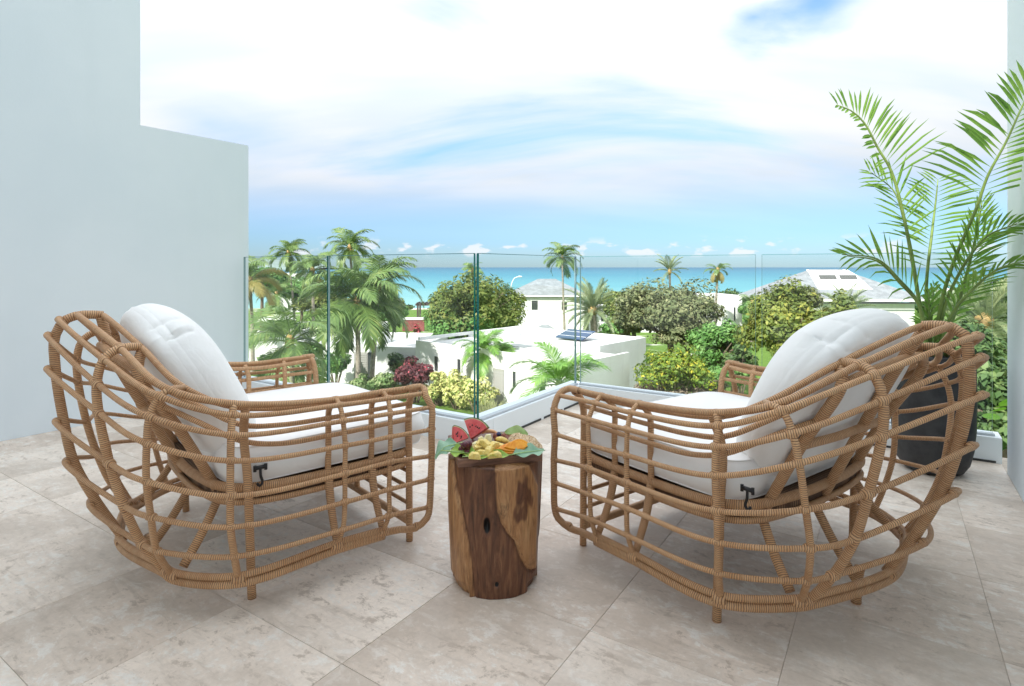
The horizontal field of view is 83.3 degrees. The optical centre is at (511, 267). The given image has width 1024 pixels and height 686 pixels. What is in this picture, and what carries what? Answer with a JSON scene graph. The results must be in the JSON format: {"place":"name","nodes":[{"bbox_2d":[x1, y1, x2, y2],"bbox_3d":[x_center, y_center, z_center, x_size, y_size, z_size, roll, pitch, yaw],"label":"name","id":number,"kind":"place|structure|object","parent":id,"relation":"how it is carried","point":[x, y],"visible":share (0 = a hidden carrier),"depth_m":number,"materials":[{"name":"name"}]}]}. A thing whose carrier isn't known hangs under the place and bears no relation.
{"place":"outdoors","nodes":[
{"label":"outdoors","id":0,"kind":"place"},
{"bbox_2d":[248,259,338,269],"bbox_3d":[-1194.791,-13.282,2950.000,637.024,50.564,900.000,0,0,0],"label":"clouds","id":1,"kind":"structure","parent":0,"point":[275,263],"depth_m":2644.05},
{"bbox_2d":[0,404,1023,685],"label":"terrace floor","id":2,"kind":"structure","parent":0,"point":[84,600],"depth_m":1.71,"materials":[{"name":"tile"}]},
{"bbox_2d":[0,0,247,440],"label":"party wall","id":3,"kind":"structure","parent":2,"relation":"on","point":[112,207],"depth_m":3.69,"materials":[{"name":"paint"}]},
{"bbox_2d":[43,303,435,599],"bbox_3d":[-0.985,0.561,2.118,1.148,0.878,1.129,0,0,-42],"label":"lounge chair","id":4,"kind":"object","parent":2,"relation":"on","point":[230,443],"visible":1,"depth_m":1.77,"materials":[{"name":"wicker"}]},
{"bbox_2d":[448,453,541,599],"bbox_3d":[-0.054,0.802,1.864,0.305,0.396,0.305,0,0,0],"label":"stump table","id":5,"kind":"object","parent":2,"relation":"on","point":[494,517],"visible":0.91,"depth_m":1.74,"materials":[{"name":"brown wood"}]},
{"bbox_2d":[448,431,541,467],"bbox_3d":[-0.063,0.591,1.890,0.264,0.024,0.260,0,0,-13],"label":"serving board","id":6,"kind":"object","parent":5,"relation":"on","point":[460,460],"visible":0.41,"depth_m":1.77,"materials":[{"name":"brown wood"}]},
{"bbox_2d":[435,438,462,458],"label":"leaf","id":7,"kind":"object","parent":6,"relation":"on","point":[448,443],"visible":0.88,"depth_m":1.84,"materials":[{"name":"plant"}]},
{"bbox_2d":[441,444,474,456],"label":"leaf","id":8,"kind":"object","parent":6,"relation":"on","point":[455,452],"visible":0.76,"depth_m":1.78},
{"bbox_2d":[452,425,468,442],"bbox_3d":[-0.174,0.545,1.883,0.061,0.060,0.045,0,0,-34],"label":"watermelon slice","id":9,"kind":"object","parent":6,"relation":"on","point":[459,434],"visible":0.99,"depth_m":1.87,"materials":[{"name":"red food"}]},
{"bbox_2d":[458,440,472,453],"bbox_3d":[-0.139,0.558,1.801,0.062,0.048,0.089,0,0,0],"label":"grape bunch","id":10,"kind":"object","parent":6,"relation":"on","point":[465,446],"visible":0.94,"depth_m":1.77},
{"bbox_2d":[468,451,480,459],"bbox_3d":[-0.111,0.566,1.732,0.038,0.019,0.018,8,3,-12],"label":"pineapple chunk","id":11,"kind":"object","parent":6,"relation":"on","point":[474,455],"visible":1,"depth_m":1.72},
{"bbox_2d":[464,417,489,439],"bbox_3d":[-0.119,0.543,1.941,0.088,0.072,0.053,0,0,0],"label":"watermelon slice","id":12,"kind":"object","parent":6,"relation":"on","point":[476,427],"visible":1,"depth_m":1.93,"materials":[{"name":"red food"}]},
{"bbox_2d":[479,439,490,448],"bbox_3d":[-0.080,0.548,1.784,0.046,0.023,0.018,35,19,30],"label":"pineapple chunk","id":13,"kind":"object","parent":6,"relation":"on","point":[484,443],"visible":0.8,"depth_m":1.78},
{"bbox_2d":[462,449,511,458],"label":"leaf","id":14,"kind":"object","parent":6,"relation":"on","point":[504,454],"visible":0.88,"depth_m":1.75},
{"bbox_2d":[484,446,494,454],"bbox_3d":[-0.067,0.560,1.761,0.020,0.025,0.040,10,-16,23],"label":"pineapple chunk","id":15,"kind":"object","parent":6,"relation":"on","point":[489,450],"visible":0.84,"depth_m":1.75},
{"bbox_2d":[487,451,501,458],"bbox_3d":[-0.052,0.567,1.744,0.046,0.019,0.018,-4,4,-4],"label":"pineapple chunk","id":16,"kind":"object","parent":6,"relation":"on","point":[493,454],"visible":1,"depth_m":1.74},
{"bbox_2d":[493,433,509,441],"bbox_3d":[-0.022,0.565,1.904,0.099,0.030,0.050,0,0,19],"label":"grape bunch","id":17,"kind":"object","parent":6,"relation":"on","point":[505,435],"visible":0.36,"depth_m":1.90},
{"bbox_2d":[496,436,508,442],"bbox_3d":[-0.028,0.550,1.827,0.048,0.029,0.020,0,0,0],"label":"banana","id":18,"kind":"object","parent":6,"relation":"on","point":[502,439],"visible":0.79,"depth_m":1.82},
{"bbox_2d":[499,443,525,451],"bbox_3d":[-0.001,0.558,1.783,0.086,0.009,0.028,4,43,-14],"label":"mango slice","id":19,"kind":"object","parent":6,"relation":"on","point":[505,449],"visible":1,"depth_m":1.77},
{"bbox_2d":[501,425,527,434],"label":"leaf","id":20,"kind":"object","parent":6,"relation":"on","point":[515,429],"visible":0.52,"depth_m":1.91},
{"bbox_2d":[504,441,527,449],"bbox_3d":[0.012,0.553,1.787,0.078,0.028,0.009,4,-44,-20],"label":"mango slice","id":21,"kind":"object","parent":6,"relation":"on","point":[518,444],"visible":1,"depth_m":1.78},
{"bbox_2d":[508,443,544,456],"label":"leaf","id":22,"kind":"object","parent":6,"relation":"on","point":[531,448],"visible":1,"depth_m":1.78,"materials":[{"name":"plant"}]},
{"bbox_2d":[519,435,539,454],"bbox_3d":[0.052,0.558,1.810,0.071,0.008,0.073,16,38,0],"label":"cracker","id":23,"kind":"object","parent":6,"relation":"on","point":[531,439],"visible":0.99,"depth_m":1.82,"materials":[{"name":"beige"}]},
{"bbox_2d":[242,252,1001,463],"bbox_3d":[0.208,0.610,3.804,4.844,1.380,1.289,0,0,6],"label":"glass balustrade","id":24,"kind":"object","parent":2,"relation":"on","point":[524,412],"visible":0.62,"depth_m":3.62,"materials":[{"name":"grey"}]},
{"bbox_2d":[550,308,989,623],"bbox_3d":[0.883,0.561,1.914,1.129,0.878,1.112,0,0,-36],"label":"lounge chair","id":25,"kind":"object","parent":2,"relation":"on","point":[783,438],"visible":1,"depth_m":1.60,"materials":[{"name":"wicker"}]},
{"bbox_2d":[891,350,977,475],"bbox_3d":[2.080,0.713,2.850,0.349,0.574,0.349,0,0,0],"label":"planter","id":26,"kind":"object","parent":2,"relation":"on","point":[923,452],"visible":0.22,"depth_m":2.72,"materials":[{"name":"ceramic"}]},
{"bbox_2d":[828,60,1023,356],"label":"areca palm","id":27,"kind":"object","parent":26,"relation":"in","point":[979,138],"visible":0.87,"depth_m":2.71,"materials":[{"name":"green plant"}]},
{"bbox_2d":[1007,0,1023,501],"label":"side wall","id":28,"kind":"structure","parent":2,"relation":"on","point":[1015,307],"depth_m":2.62,"materials":[{"name":"paint"}]},
{"bbox_2d":[140,0,1006,266],"label":"sky","id":29,"kind":"structure","parent":0,"point":[634,131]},
{"bbox_2d":[248,267,1006,307],"bbox_3d":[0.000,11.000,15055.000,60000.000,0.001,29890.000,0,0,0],"label":"sea","id":30,"kind":"structure","parent":0,"point":[741,279],"depth_m":683.09,"materials":[{"name":"liquid"}]},
{"bbox_2d":[248,308,1006,414],"bbox_3d":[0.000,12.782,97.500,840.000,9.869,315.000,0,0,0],"label":"ground","id":31,"kind":"structure","parent":0,"point":[764,356],"depth_m":57.89,"materials":[{"name":"plant"}]},
{"bbox_2d":[248,255,290,371],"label":"palm tree","id":32,"kind":"object","parent":31,"relation":"on","point":[259,289],"visible":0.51,"depth_m":43.91,"materials":[{"name":"green plant"}]},
{"bbox_2d":[253,267,287,317],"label":"palm tree","id":33,"kind":"object","parent":31,"relation":"on","point":[281,279],"visible":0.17,"depth_m":61.82,"materials":[{"name":"green plant"}]},
{"bbox_2d":[256,277,299,313],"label":"palm tree","id":34,"kind":"object","parent":31,"relation":"on","point":[284,286],"visible":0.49,"depth_m":57.73,"materials":[{"name":"green plant"}]},
{"bbox_2d":[249,328,310,360],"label":"house","id":35,"kind":"structure","parent":31,"relation":"on","point":[261,350],"depth_m":47.08,"materials":[{"name":"paint"}]},
{"bbox_2d":[268,238,309,325],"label":"palm tree","id":36,"kind":"object","parent":31,"relation":"on","point":[288,248],"visible":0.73,"depth_m":65.72,"materials":[{"name":"green plant"}]},
{"bbox_2d":[273,273,309,311],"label":"white house","id":37,"kind":"structure","parent":31,"relation":"on","point":[284,302],"depth_m":130.00,"materials":[{"name":"white paint"}]},
{"bbox_2d":[248,305,350,383],"bbox_3d":[-10.360,4.981,26.844,5.320,6.643,4.889,0,0,0],"label":"palm tree","id":38,"kind":"object","parent":31,"relation":"on","point":[273,331],"visible":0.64,"depth_m":26.66,"materials":[{"name":"green plant"}]},
{"bbox_2d":[279,276,336,320],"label":"palm tree","id":39,"kind":"object","parent":31,"relation":"on","point":[298,293],"visible":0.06,"depth_m":73.00,"materials":[{"name":"green plant"}]},
{"bbox_2d":[298,342,324,381],"bbox_3d":[-11.950,6.257,34.095,1.772,3.698,1.711,0,0,45],"label":"shrub","id":40,"kind":"object","parent":31,"relation":"on","point":[313,346],"visible":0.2,"depth_m":33.86,"materials":[{"name":"green plant"}]},
{"bbox_2d":[285,251,338,336],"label":"palm tree","id":41,"kind":"object","parent":31,"relation":"on","point":[311,263],"visible":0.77,"depth_m":47.67,"materials":[{"name":"green plant"}]},
{"bbox_2d":[290,290,350,314],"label":"broadleaf tree","id":42,"kind":"object","parent":31,"relation":"on","point":[304,305],"visible":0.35,"depth_m":63.48,"materials":[{"name":"green plant"}]},
{"bbox_2d":[317,352,351,382],"bbox_3d":[-11.750,6.828,38.138,1.980,2.567,2.186,0,0,11],"label":"shrub","id":43,"kind":"object","parent":31,"relation":"on","point":[343,364],"visible":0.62,"depth_m":37.64,"materials":[{"name":"green plant"}]},
{"bbox_2d":[323,227,379,295],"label":"palm tree","id":44,"kind":"object","parent":31,"relation":"on","point":[352,239],"visible":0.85,"depth_m":53.64,"materials":[{"name":"green plant"}]},
{"bbox_2d":[295,265,411,377],"bbox_3d":[-9.442,4.036,35.060,6.834,8.531,7.100,0,0,0],"label":"palm tree","id":45,"kind":"object","parent":31,"relation":"on","point":[353,317],"visible":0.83,"depth_m":33.87,"materials":[{"name":"green plant"}]},
{"bbox_2d":[348,373,376,390],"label":"shrub","id":46,"kind":"object","parent":31,"relation":"on","point":[366,383],"visible":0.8,"depth_m":33.47,"materials":[{"name":"green plant"}]},
{"bbox_2d":[282,332,447,384],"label":"white house","id":47,"kind":"structure","parent":31,"relation":"on","point":[399,343],"depth_m":39.76,"materials":[{"name":"grey"}]},
{"bbox_2d":[354,352,367,378],"bbox_3d":[-10.401,6.925,39.672,1.000,2.150,0.125,0,0,9],"label":"door","id":48,"kind":"structure","parent":47,"relation":"in","point":[364,356],"depth_m":39.59,"materials":[{"name":"grey"}]},
{"bbox_2d":[368,352,370,377],"bbox_3d":[-9.767,6.925,39.590,0.260,2.150,0.070,0,0,9],"label":"window","id":49,"kind":"structure","parent":47,"relation":"in","point":[369,353],"depth_m":39.56,"materials":[{"name":"grey"}]},
{"bbox_2d":[334,254,424,390],"bbox_3d":[-8.318,3.736,36.577,5.763,9.133,5.743,0,0,0],"label":"palm tree","id":50,"kind":"object","parent":31,"relation":"on","point":[391,298],"visible":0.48,"depth_m":36.03,"materials":[{"name":"green plant"}]},
{"bbox_2d":[373,372,398,389],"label":"shrub","id":51,"kind":"object","parent":31,"relation":"on","point":[385,381],"visible":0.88,"depth_m":33.76,"materials":[{"name":"green plant"}]},
{"bbox_2d":[387,352,415,385],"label":"shrub","id":52,"kind":"object","parent":31,"relation":"on","point":[396,361],"visible":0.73,"depth_m":38.53,"materials":[{"name":"green plant"}]},
{"bbox_2d":[402,317,423,330],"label":"red wall","id":53,"kind":"structure","parent":31,"relation":"on","point":[411,321],"depth_m":80.00,"materials":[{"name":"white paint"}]},
{"bbox_2d":[393,355,433,402],"bbox_3d":[-5.762,6.700,34.045,2.449,2.832,3.058,0,0,0],"label":"shrub","id":54,"kind":"object","parent":31,"relation":"on","point":[414,372],"visible":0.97,"depth_m":33.49,"materials":[{"name":"red plant"}]},
{"bbox_2d":[412,323,420,332],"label":"shrub","id":55,"kind":"object","parent":31,"relation":"on","point":[417,329],"visible":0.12,"depth_m":57.97,"materials":[{"name":"red plant"}]},
{"bbox_2d":[415,301,434,316],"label":"pergola","id":56,"kind":"object","parent":31,"relation":"on","point":[418,304],"visible":0.49,"depth_m":84.02,"materials":[{"name":"grey"}]},
{"bbox_2d":[421,371,447,405],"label":"shrub","id":57,"kind":"object","parent":31,"relation":"on","point":[434,394],"visible":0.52,"depth_m":33.03,"materials":[{"name":"yellow plant"}]},
{"bbox_2d":[430,328,458,339],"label":"shrub","id":58,"kind":"object","parent":31,"relation":"on","point":[441,332],"visible":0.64,"depth_m":46.24,"materials":[{"name":"green plant"}]},
{"bbox_2d":[433,368,468,409],"bbox_3d":[-3.240,6.922,32.532,2.830,2.392,1.976,0,0,36],"label":"shrub","id":59,"kind":"object","parent":31,"relation":"on","point":[452,389],"visible":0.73,"depth_m":31.95,"materials":[{"name":"yellow plant"}]},
{"bbox_2d":[420,300,501,338],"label":"broadleaf tree","id":60,"kind":"object","parent":31,"relation":"on","point":[429,326],"visible":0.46,"depth_m":47.20,"materials":[{"name":"green plant"}]},
{"bbox_2d":[461,262,484,282],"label":"palm tree","id":61,"kind":"object","parent":31,"relation":"on","point":[470,267],"visible":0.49,"depth_m":61.52,"materials":[{"name":"green plant"}]},
{"bbox_2d":[424,269,530,336],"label":"broadleaf tree","id":62,"kind":"object","parent":31,"relation":"on","point":[504,307],"visible":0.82,"depth_m":47.84,"materials":[{"name":"green plant"}]},
{"bbox_2d":[459,376,500,413],"bbox_3d":[-1.922,7.032,31.396,2.030,2.176,2.358,0,0,23],"label":"shrub","id":63,"kind":"object","parent":31,"relation":"on","point":[468,388],"visible":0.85,"depth_m":31.11,"materials":[{"name":"yellow plant"}]},
{"bbox_2d":[451,329,514,380],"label":"palm tree","id":64,"kind":"object","parent":31,"relation":"on","point":[484,340],"visible":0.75,"depth_m":33.09,"materials":[{"name":"green plant"}]},
{"bbox_2d":[466,395,509,412],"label":"grass tuft","id":65,"kind":"object","parent":31,"relation":"on","point":[486,407],"visible":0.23,"depth_m":29.50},
{"bbox_2d":[487,340,515,363],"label":"shrub","id":66,"kind":"object","parent":31,"relation":"on","point":[507,349],"visible":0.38,"depth_m":34.28,"materials":[{"name":"green plant"}]},
{"bbox_2d":[416,326,645,406],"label":"white house","id":67,"kind":"structure","parent":31,"relation":"on","point":[620,356],"depth_m":35.08,"materials":[{"name":"grey"}]},
{"bbox_2d":[434,355,438,371],"bbox_3d":[-4.776,6.100,36.477,0.400,1.000,0.084,0,0,42],"label":"window","id":68,"kind":"structure","parent":67,"relation":"in","point":[436,358],"depth_m":36.41,"materials":[{"name":"white paint"}]},
{"bbox_2d":[493,368,503,406],"bbox_3d":[-0.760,6.890,32.790,0.800,2.220,0.090,0,0,42],"label":"door","id":69,"kind":"structure","parent":67,"relation":"in","point":[498,374],"depth_m":32.68,"materials":[{"name":"grey"}]},
{"bbox_2d":[512,370,515,387],"bbox_3d":[0.143,6.225,31.999,0.300,0.950,0.084,0,0,42],"label":"window","id":70,"kind":"structure","parent":67,"relation":"in","point":[513,372],"depth_m":32.00,"materials":[{"name":"white paint"}]},
{"bbox_2d":[515,279,587,329],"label":"hip roof house","id":71,"kind":"structure","parent":31,"relation":"on","point":[545,304],"depth_m":75.00,"materials":[{"name":"paint"}]},
{"bbox_2d":[531,300,537,309],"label":"window","id":72,"kind":"structure","parent":71,"relation":"in","point":[534,303],"depth_m":74.97,"materials":[{"name":"glass"}]},
{"bbox_2d":[509,342,611,398],"bbox_3d":[2.179,5.854,26.014,4.737,4.896,4.335,0,0,-35],"label":"palm tree","id":73,"kind":"object","parent":31,"relation":"on","point":[558,371],"visible":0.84,"depth_m":25.91,"materials":[{"name":"green plant"}]},
{"bbox_2d":[542,242,583,329],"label":"palm tree","id":74,"kind":"object","parent":31,"relation":"on","point":[561,260],"visible":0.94,"depth_m":59.97,"materials":[{"name":"green plant"}]},
{"bbox_2d":[563,277,617,333],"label":"palm tree","id":75,"kind":"object","parent":31,"relation":"on","point":[592,309],"visible":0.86,"depth_m":49.76,"materials":[{"name":"green plant"}]},
{"bbox_2d":[597,288,624,303],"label":"broadleaf tree","id":76,"kind":"object","parent":31,"relation":"on","point":[611,296],"visible":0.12,"depth_m":94.55,"materials":[{"name":"green plant"}]},
{"bbox_2d":[599,315,640,333],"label":"broadleaf tree","id":77,"kind":"object","parent":31,"relation":"on","point":[605,327],"visible":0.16,"depth_m":59.43,"materials":[{"name":"green plant"}]},
{"bbox_2d":[584,304,655,332],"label":"white house","id":78,"kind":"structure","parent":31,"relation":"on","point":[599,318],"depth_m":78.00,"materials":[{"name":"white paint"}]},
{"bbox_2d":[602,291,653,335],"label":"broadleaf tree","id":79,"kind":"object","parent":31,"relation":"on","point":[610,311],"visible":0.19,"depth_m":43.93,"materials":[{"name":"green plant"}]},
{"bbox_2d":[633,383,650,389],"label":"shrub","id":80,"kind":"object","parent":31,"relation":"on","point":[640,387],"visible":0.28,"depth_m":31.99,"materials":[{"name":"green plant"}]},
{"bbox_2d":[648,383,671,391],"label":"shrub","id":81,"kind":"object","parent":31,"relation":"on","point":[656,389],"visible":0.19,"depth_m":31.06,"materials":[{"name":"green plant"}]},
{"bbox_2d":[612,276,726,354],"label":"broadleaf tree","id":82,"kind":"object","parent":31,"relation":"on","point":[673,304],"visible":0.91,"depth_m":40.03,"materials":[{"name":"green plant"}]},
{"bbox_2d":[653,254,688,287],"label":"palm tree","id":83,"kind":"object","parent":31,"relation":"on","point":[670,266],"visible":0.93,"depth_m":57.73,"materials":[{"name":"green plant"}]},
{"bbox_2d":[632,340,717,391],"bbox_3d":[8.563,6.022,30.909,4.158,4.193,4.049,0,0,0],"label":"shrub","id":84,"kind":"object","parent":31,"relation":"on","point":[667,371],"visible":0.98,"depth_m":30.17,"materials":[{"name":"green plant"}]},
{"bbox_2d":[647,316,703,364],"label":"broadleaf tree","id":85,"kind":"object","parent":31,"relation":"on","point":[675,332],"visible":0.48,"depth_m":38.80,"materials":[{"name":"green plant"}]},
{"bbox_2d":[663,383,690,393],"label":"shrub","id":86,"kind":"object","parent":31,"relation":"on","point":[681,390],"visible":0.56,"depth_m":30.26,"materials":[{"name":"green plant"}]},
{"bbox_2d":[684,383,708,392],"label":"shrub","id":87,"kind":"object","parent":31,"relation":"on","point":[694,390],"visible":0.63,"depth_m":30.78,"materials":[{"name":"green plant"}]},
{"bbox_2d":[698,381,728,391],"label":"shrub","id":88,"kind":"object","parent":31,"relation":"on","point":[715,389],"visible":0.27,"depth_m":31.85,"materials":[{"name":"green plant"}]},
{"bbox_2d":[703,263,731,323],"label":"palm tree","id":89,"kind":"object","parent":31,"relation":"on","point":[717,275],"visible":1,"depth_m":61.72,"materials":[{"name":"green plant"}]},
{"bbox_2d":[685,318,752,380],"bbox_3d":[13.287,5.729,37.325,3.994,4.972,3.247,0,0,0],"label":"broadleaf tree","id":90,"kind":"object","parent":31,"relation":"on","point":[713,342],"visible":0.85,"depth_m":36.33,"materials":[{"name":"green plant"}]},
{"bbox_2d":[696,293,741,329],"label":"white house","id":91,"kind":"structure","parent":31,"relation":"on","point":[730,303],"depth_m":68.32,"materials":[{"name":"white paint"}]},
{"bbox_2d":[707,363,749,391],"bbox_3d":[11.676,6.663,30.941,2.461,2.892,2.198,0,0,13],"label":"shrub","id":92,"kind":"object","parent":31,"relation":"on","point":[717,368],"visible":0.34,"depth_m":30.45,"materials":[{"name":"green plant"}]},
{"bbox_2d":[718,288,746,303],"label":"broadleaf tree","id":93,"kind":"object","parent":31,"relation":"on","point":[734,292],"visible":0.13,"depth_m":91.59,"materials":[{"name":"green plant"}]},
{"bbox_2d":[718,344,758,393],"bbox_3d":[14.236,6.398,35.990,2.435,3.425,2.250,0,0,0],"label":"shrub","id":94,"kind":"object","parent":31,"relation":"on","point":[738,353],"visible":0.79,"depth_m":35.52,"materials":[{"name":"green plant"}]},
{"bbox_2d":[737,301,754,342],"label":"broadleaf tree","id":95,"kind":"object","parent":31,"relation":"on","point":[740,308],"visible":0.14,"depth_m":65.63,"materials":[{"name":"green plant"}]},
{"bbox_2d":[738,294,763,347],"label":"palm tree","id":96,"kind":"object","parent":31,"relation":"on","point":[747,297],"visible":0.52,"depth_m":60.02,"materials":[{"name":"green plant"}]},
{"bbox_2d":[732,274,848,356],"bbox_3d":[15.285,4.295,31.058,6.026,7.824,5.285,0,0,0],"label":"broadleaf tree","id":97,"kind":"object","parent":31,"relation":"on","point":[781,321],"visible":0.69,"depth_m":30.39,"materials":[{"name":"green plant"}]},
{"bbox_2d":[761,285,825,308],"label":"broadleaf tree","id":98,"kind":"object","parent":31,"relation":"on","point":[819,302],"visible":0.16,"depth_m":31.79,"materials":[{"name":"green plant"}]},
{"bbox_2d":[738,269,923,340],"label":"beach house","id":99,"kind":"structure","parent":31,"relation":"on","point":[822,280],"depth_m":64.66,"materials":[{"name":"paint"}]},
{"bbox_2d":[819,275,836,278],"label":"window","id":100,"kind":"structure","parent":99,"relation":"in","point":[821,276],"depth_m":65.91,"materials":[{"name":"grey"}]},
{"bbox_2d":[839,275,857,278],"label":"window","id":101,"kind":"structure","parent":99,"relation":"in","point":[841,276],"depth_m":65.81,"materials":[{"name":"grey"}]},
{"bbox_2d":[806,289,858,320],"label":"broadleaf tree","id":102,"kind":"object","parent":31,"relation":"on","point":[844,302],"visible":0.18,"depth_m":29.33,"materials":[{"name":"green plant"}]},
{"bbox_2d":[820,283,875,313],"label":"palm tree","id":103,"kind":"object","parent":31,"relation":"on","point":[855,297],"visible":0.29,"depth_m":41.61,"materials":[{"name":"green plant"}]},
{"bbox_2d":[915,294,952,316],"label":"broadleaf tree","id":104,"kind":"object","parent":31,"relation":"on","point":[923,305],"visible":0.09,"depth_m":83.61,"materials":[{"name":"green plant"}]},
{"bbox_2d":[921,276,974,317],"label":"palm tree","id":105,"kind":"object","parent":31,"relation":"on","point":[949,285],"visible":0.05,"depth_m":30.12,"materials":[{"name":"green plant"}]},
{"bbox_2d":[923,318,1006,363],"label":"broadleaf tree","id":106,"kind":"object","parent":31,"relation":"on","point":[1001,348],"visible":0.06,"depth_m":14.58,"materials":[{"name":"green plant"}]},
{"bbox_2d":[933,267,1006,423],"bbox_3d":[16.268,4.119,20.064,3.646,8.365,3.684,0,0,30],"label":"palm tree","id":107,"kind":"object","parent":31,"relation":"on","point":[985,312],"visible":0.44,"depth_m":19.77,"materials":[{"name":"green plant"}]},
{"bbox_2d":[955,323,1006,457],"bbox_3d":[9.271,4.630,11.002,2.020,7.148,1.867,0,0,0],"label":"broadleaf tree","id":108,"kind":"object","parent":31,"relation":"on","point":[992,375],"visible":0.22,"depth_m":10.68,"materials":[{"name":"green plant"}]},
{"bbox_2d":[956,275,1006,346],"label":"broadleaf tree","id":109,"kind":"object","parent":31,"relation":"on","point":[1005,297],"visible":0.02,"depth_m":23.50,"materials":[{"name":"green plant"}]},
{"bbox_2d":[978,399,1006,422],"bbox_3d":[4.949,4.649,6.037,0.939,6.707,0.858,0,0,0],"label":"sea grape","id":110,"kind":"object","parent":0,"point":[992,416],"visible":0.09,"depth_m":6.32,"materials":[{"name":"green plant"}]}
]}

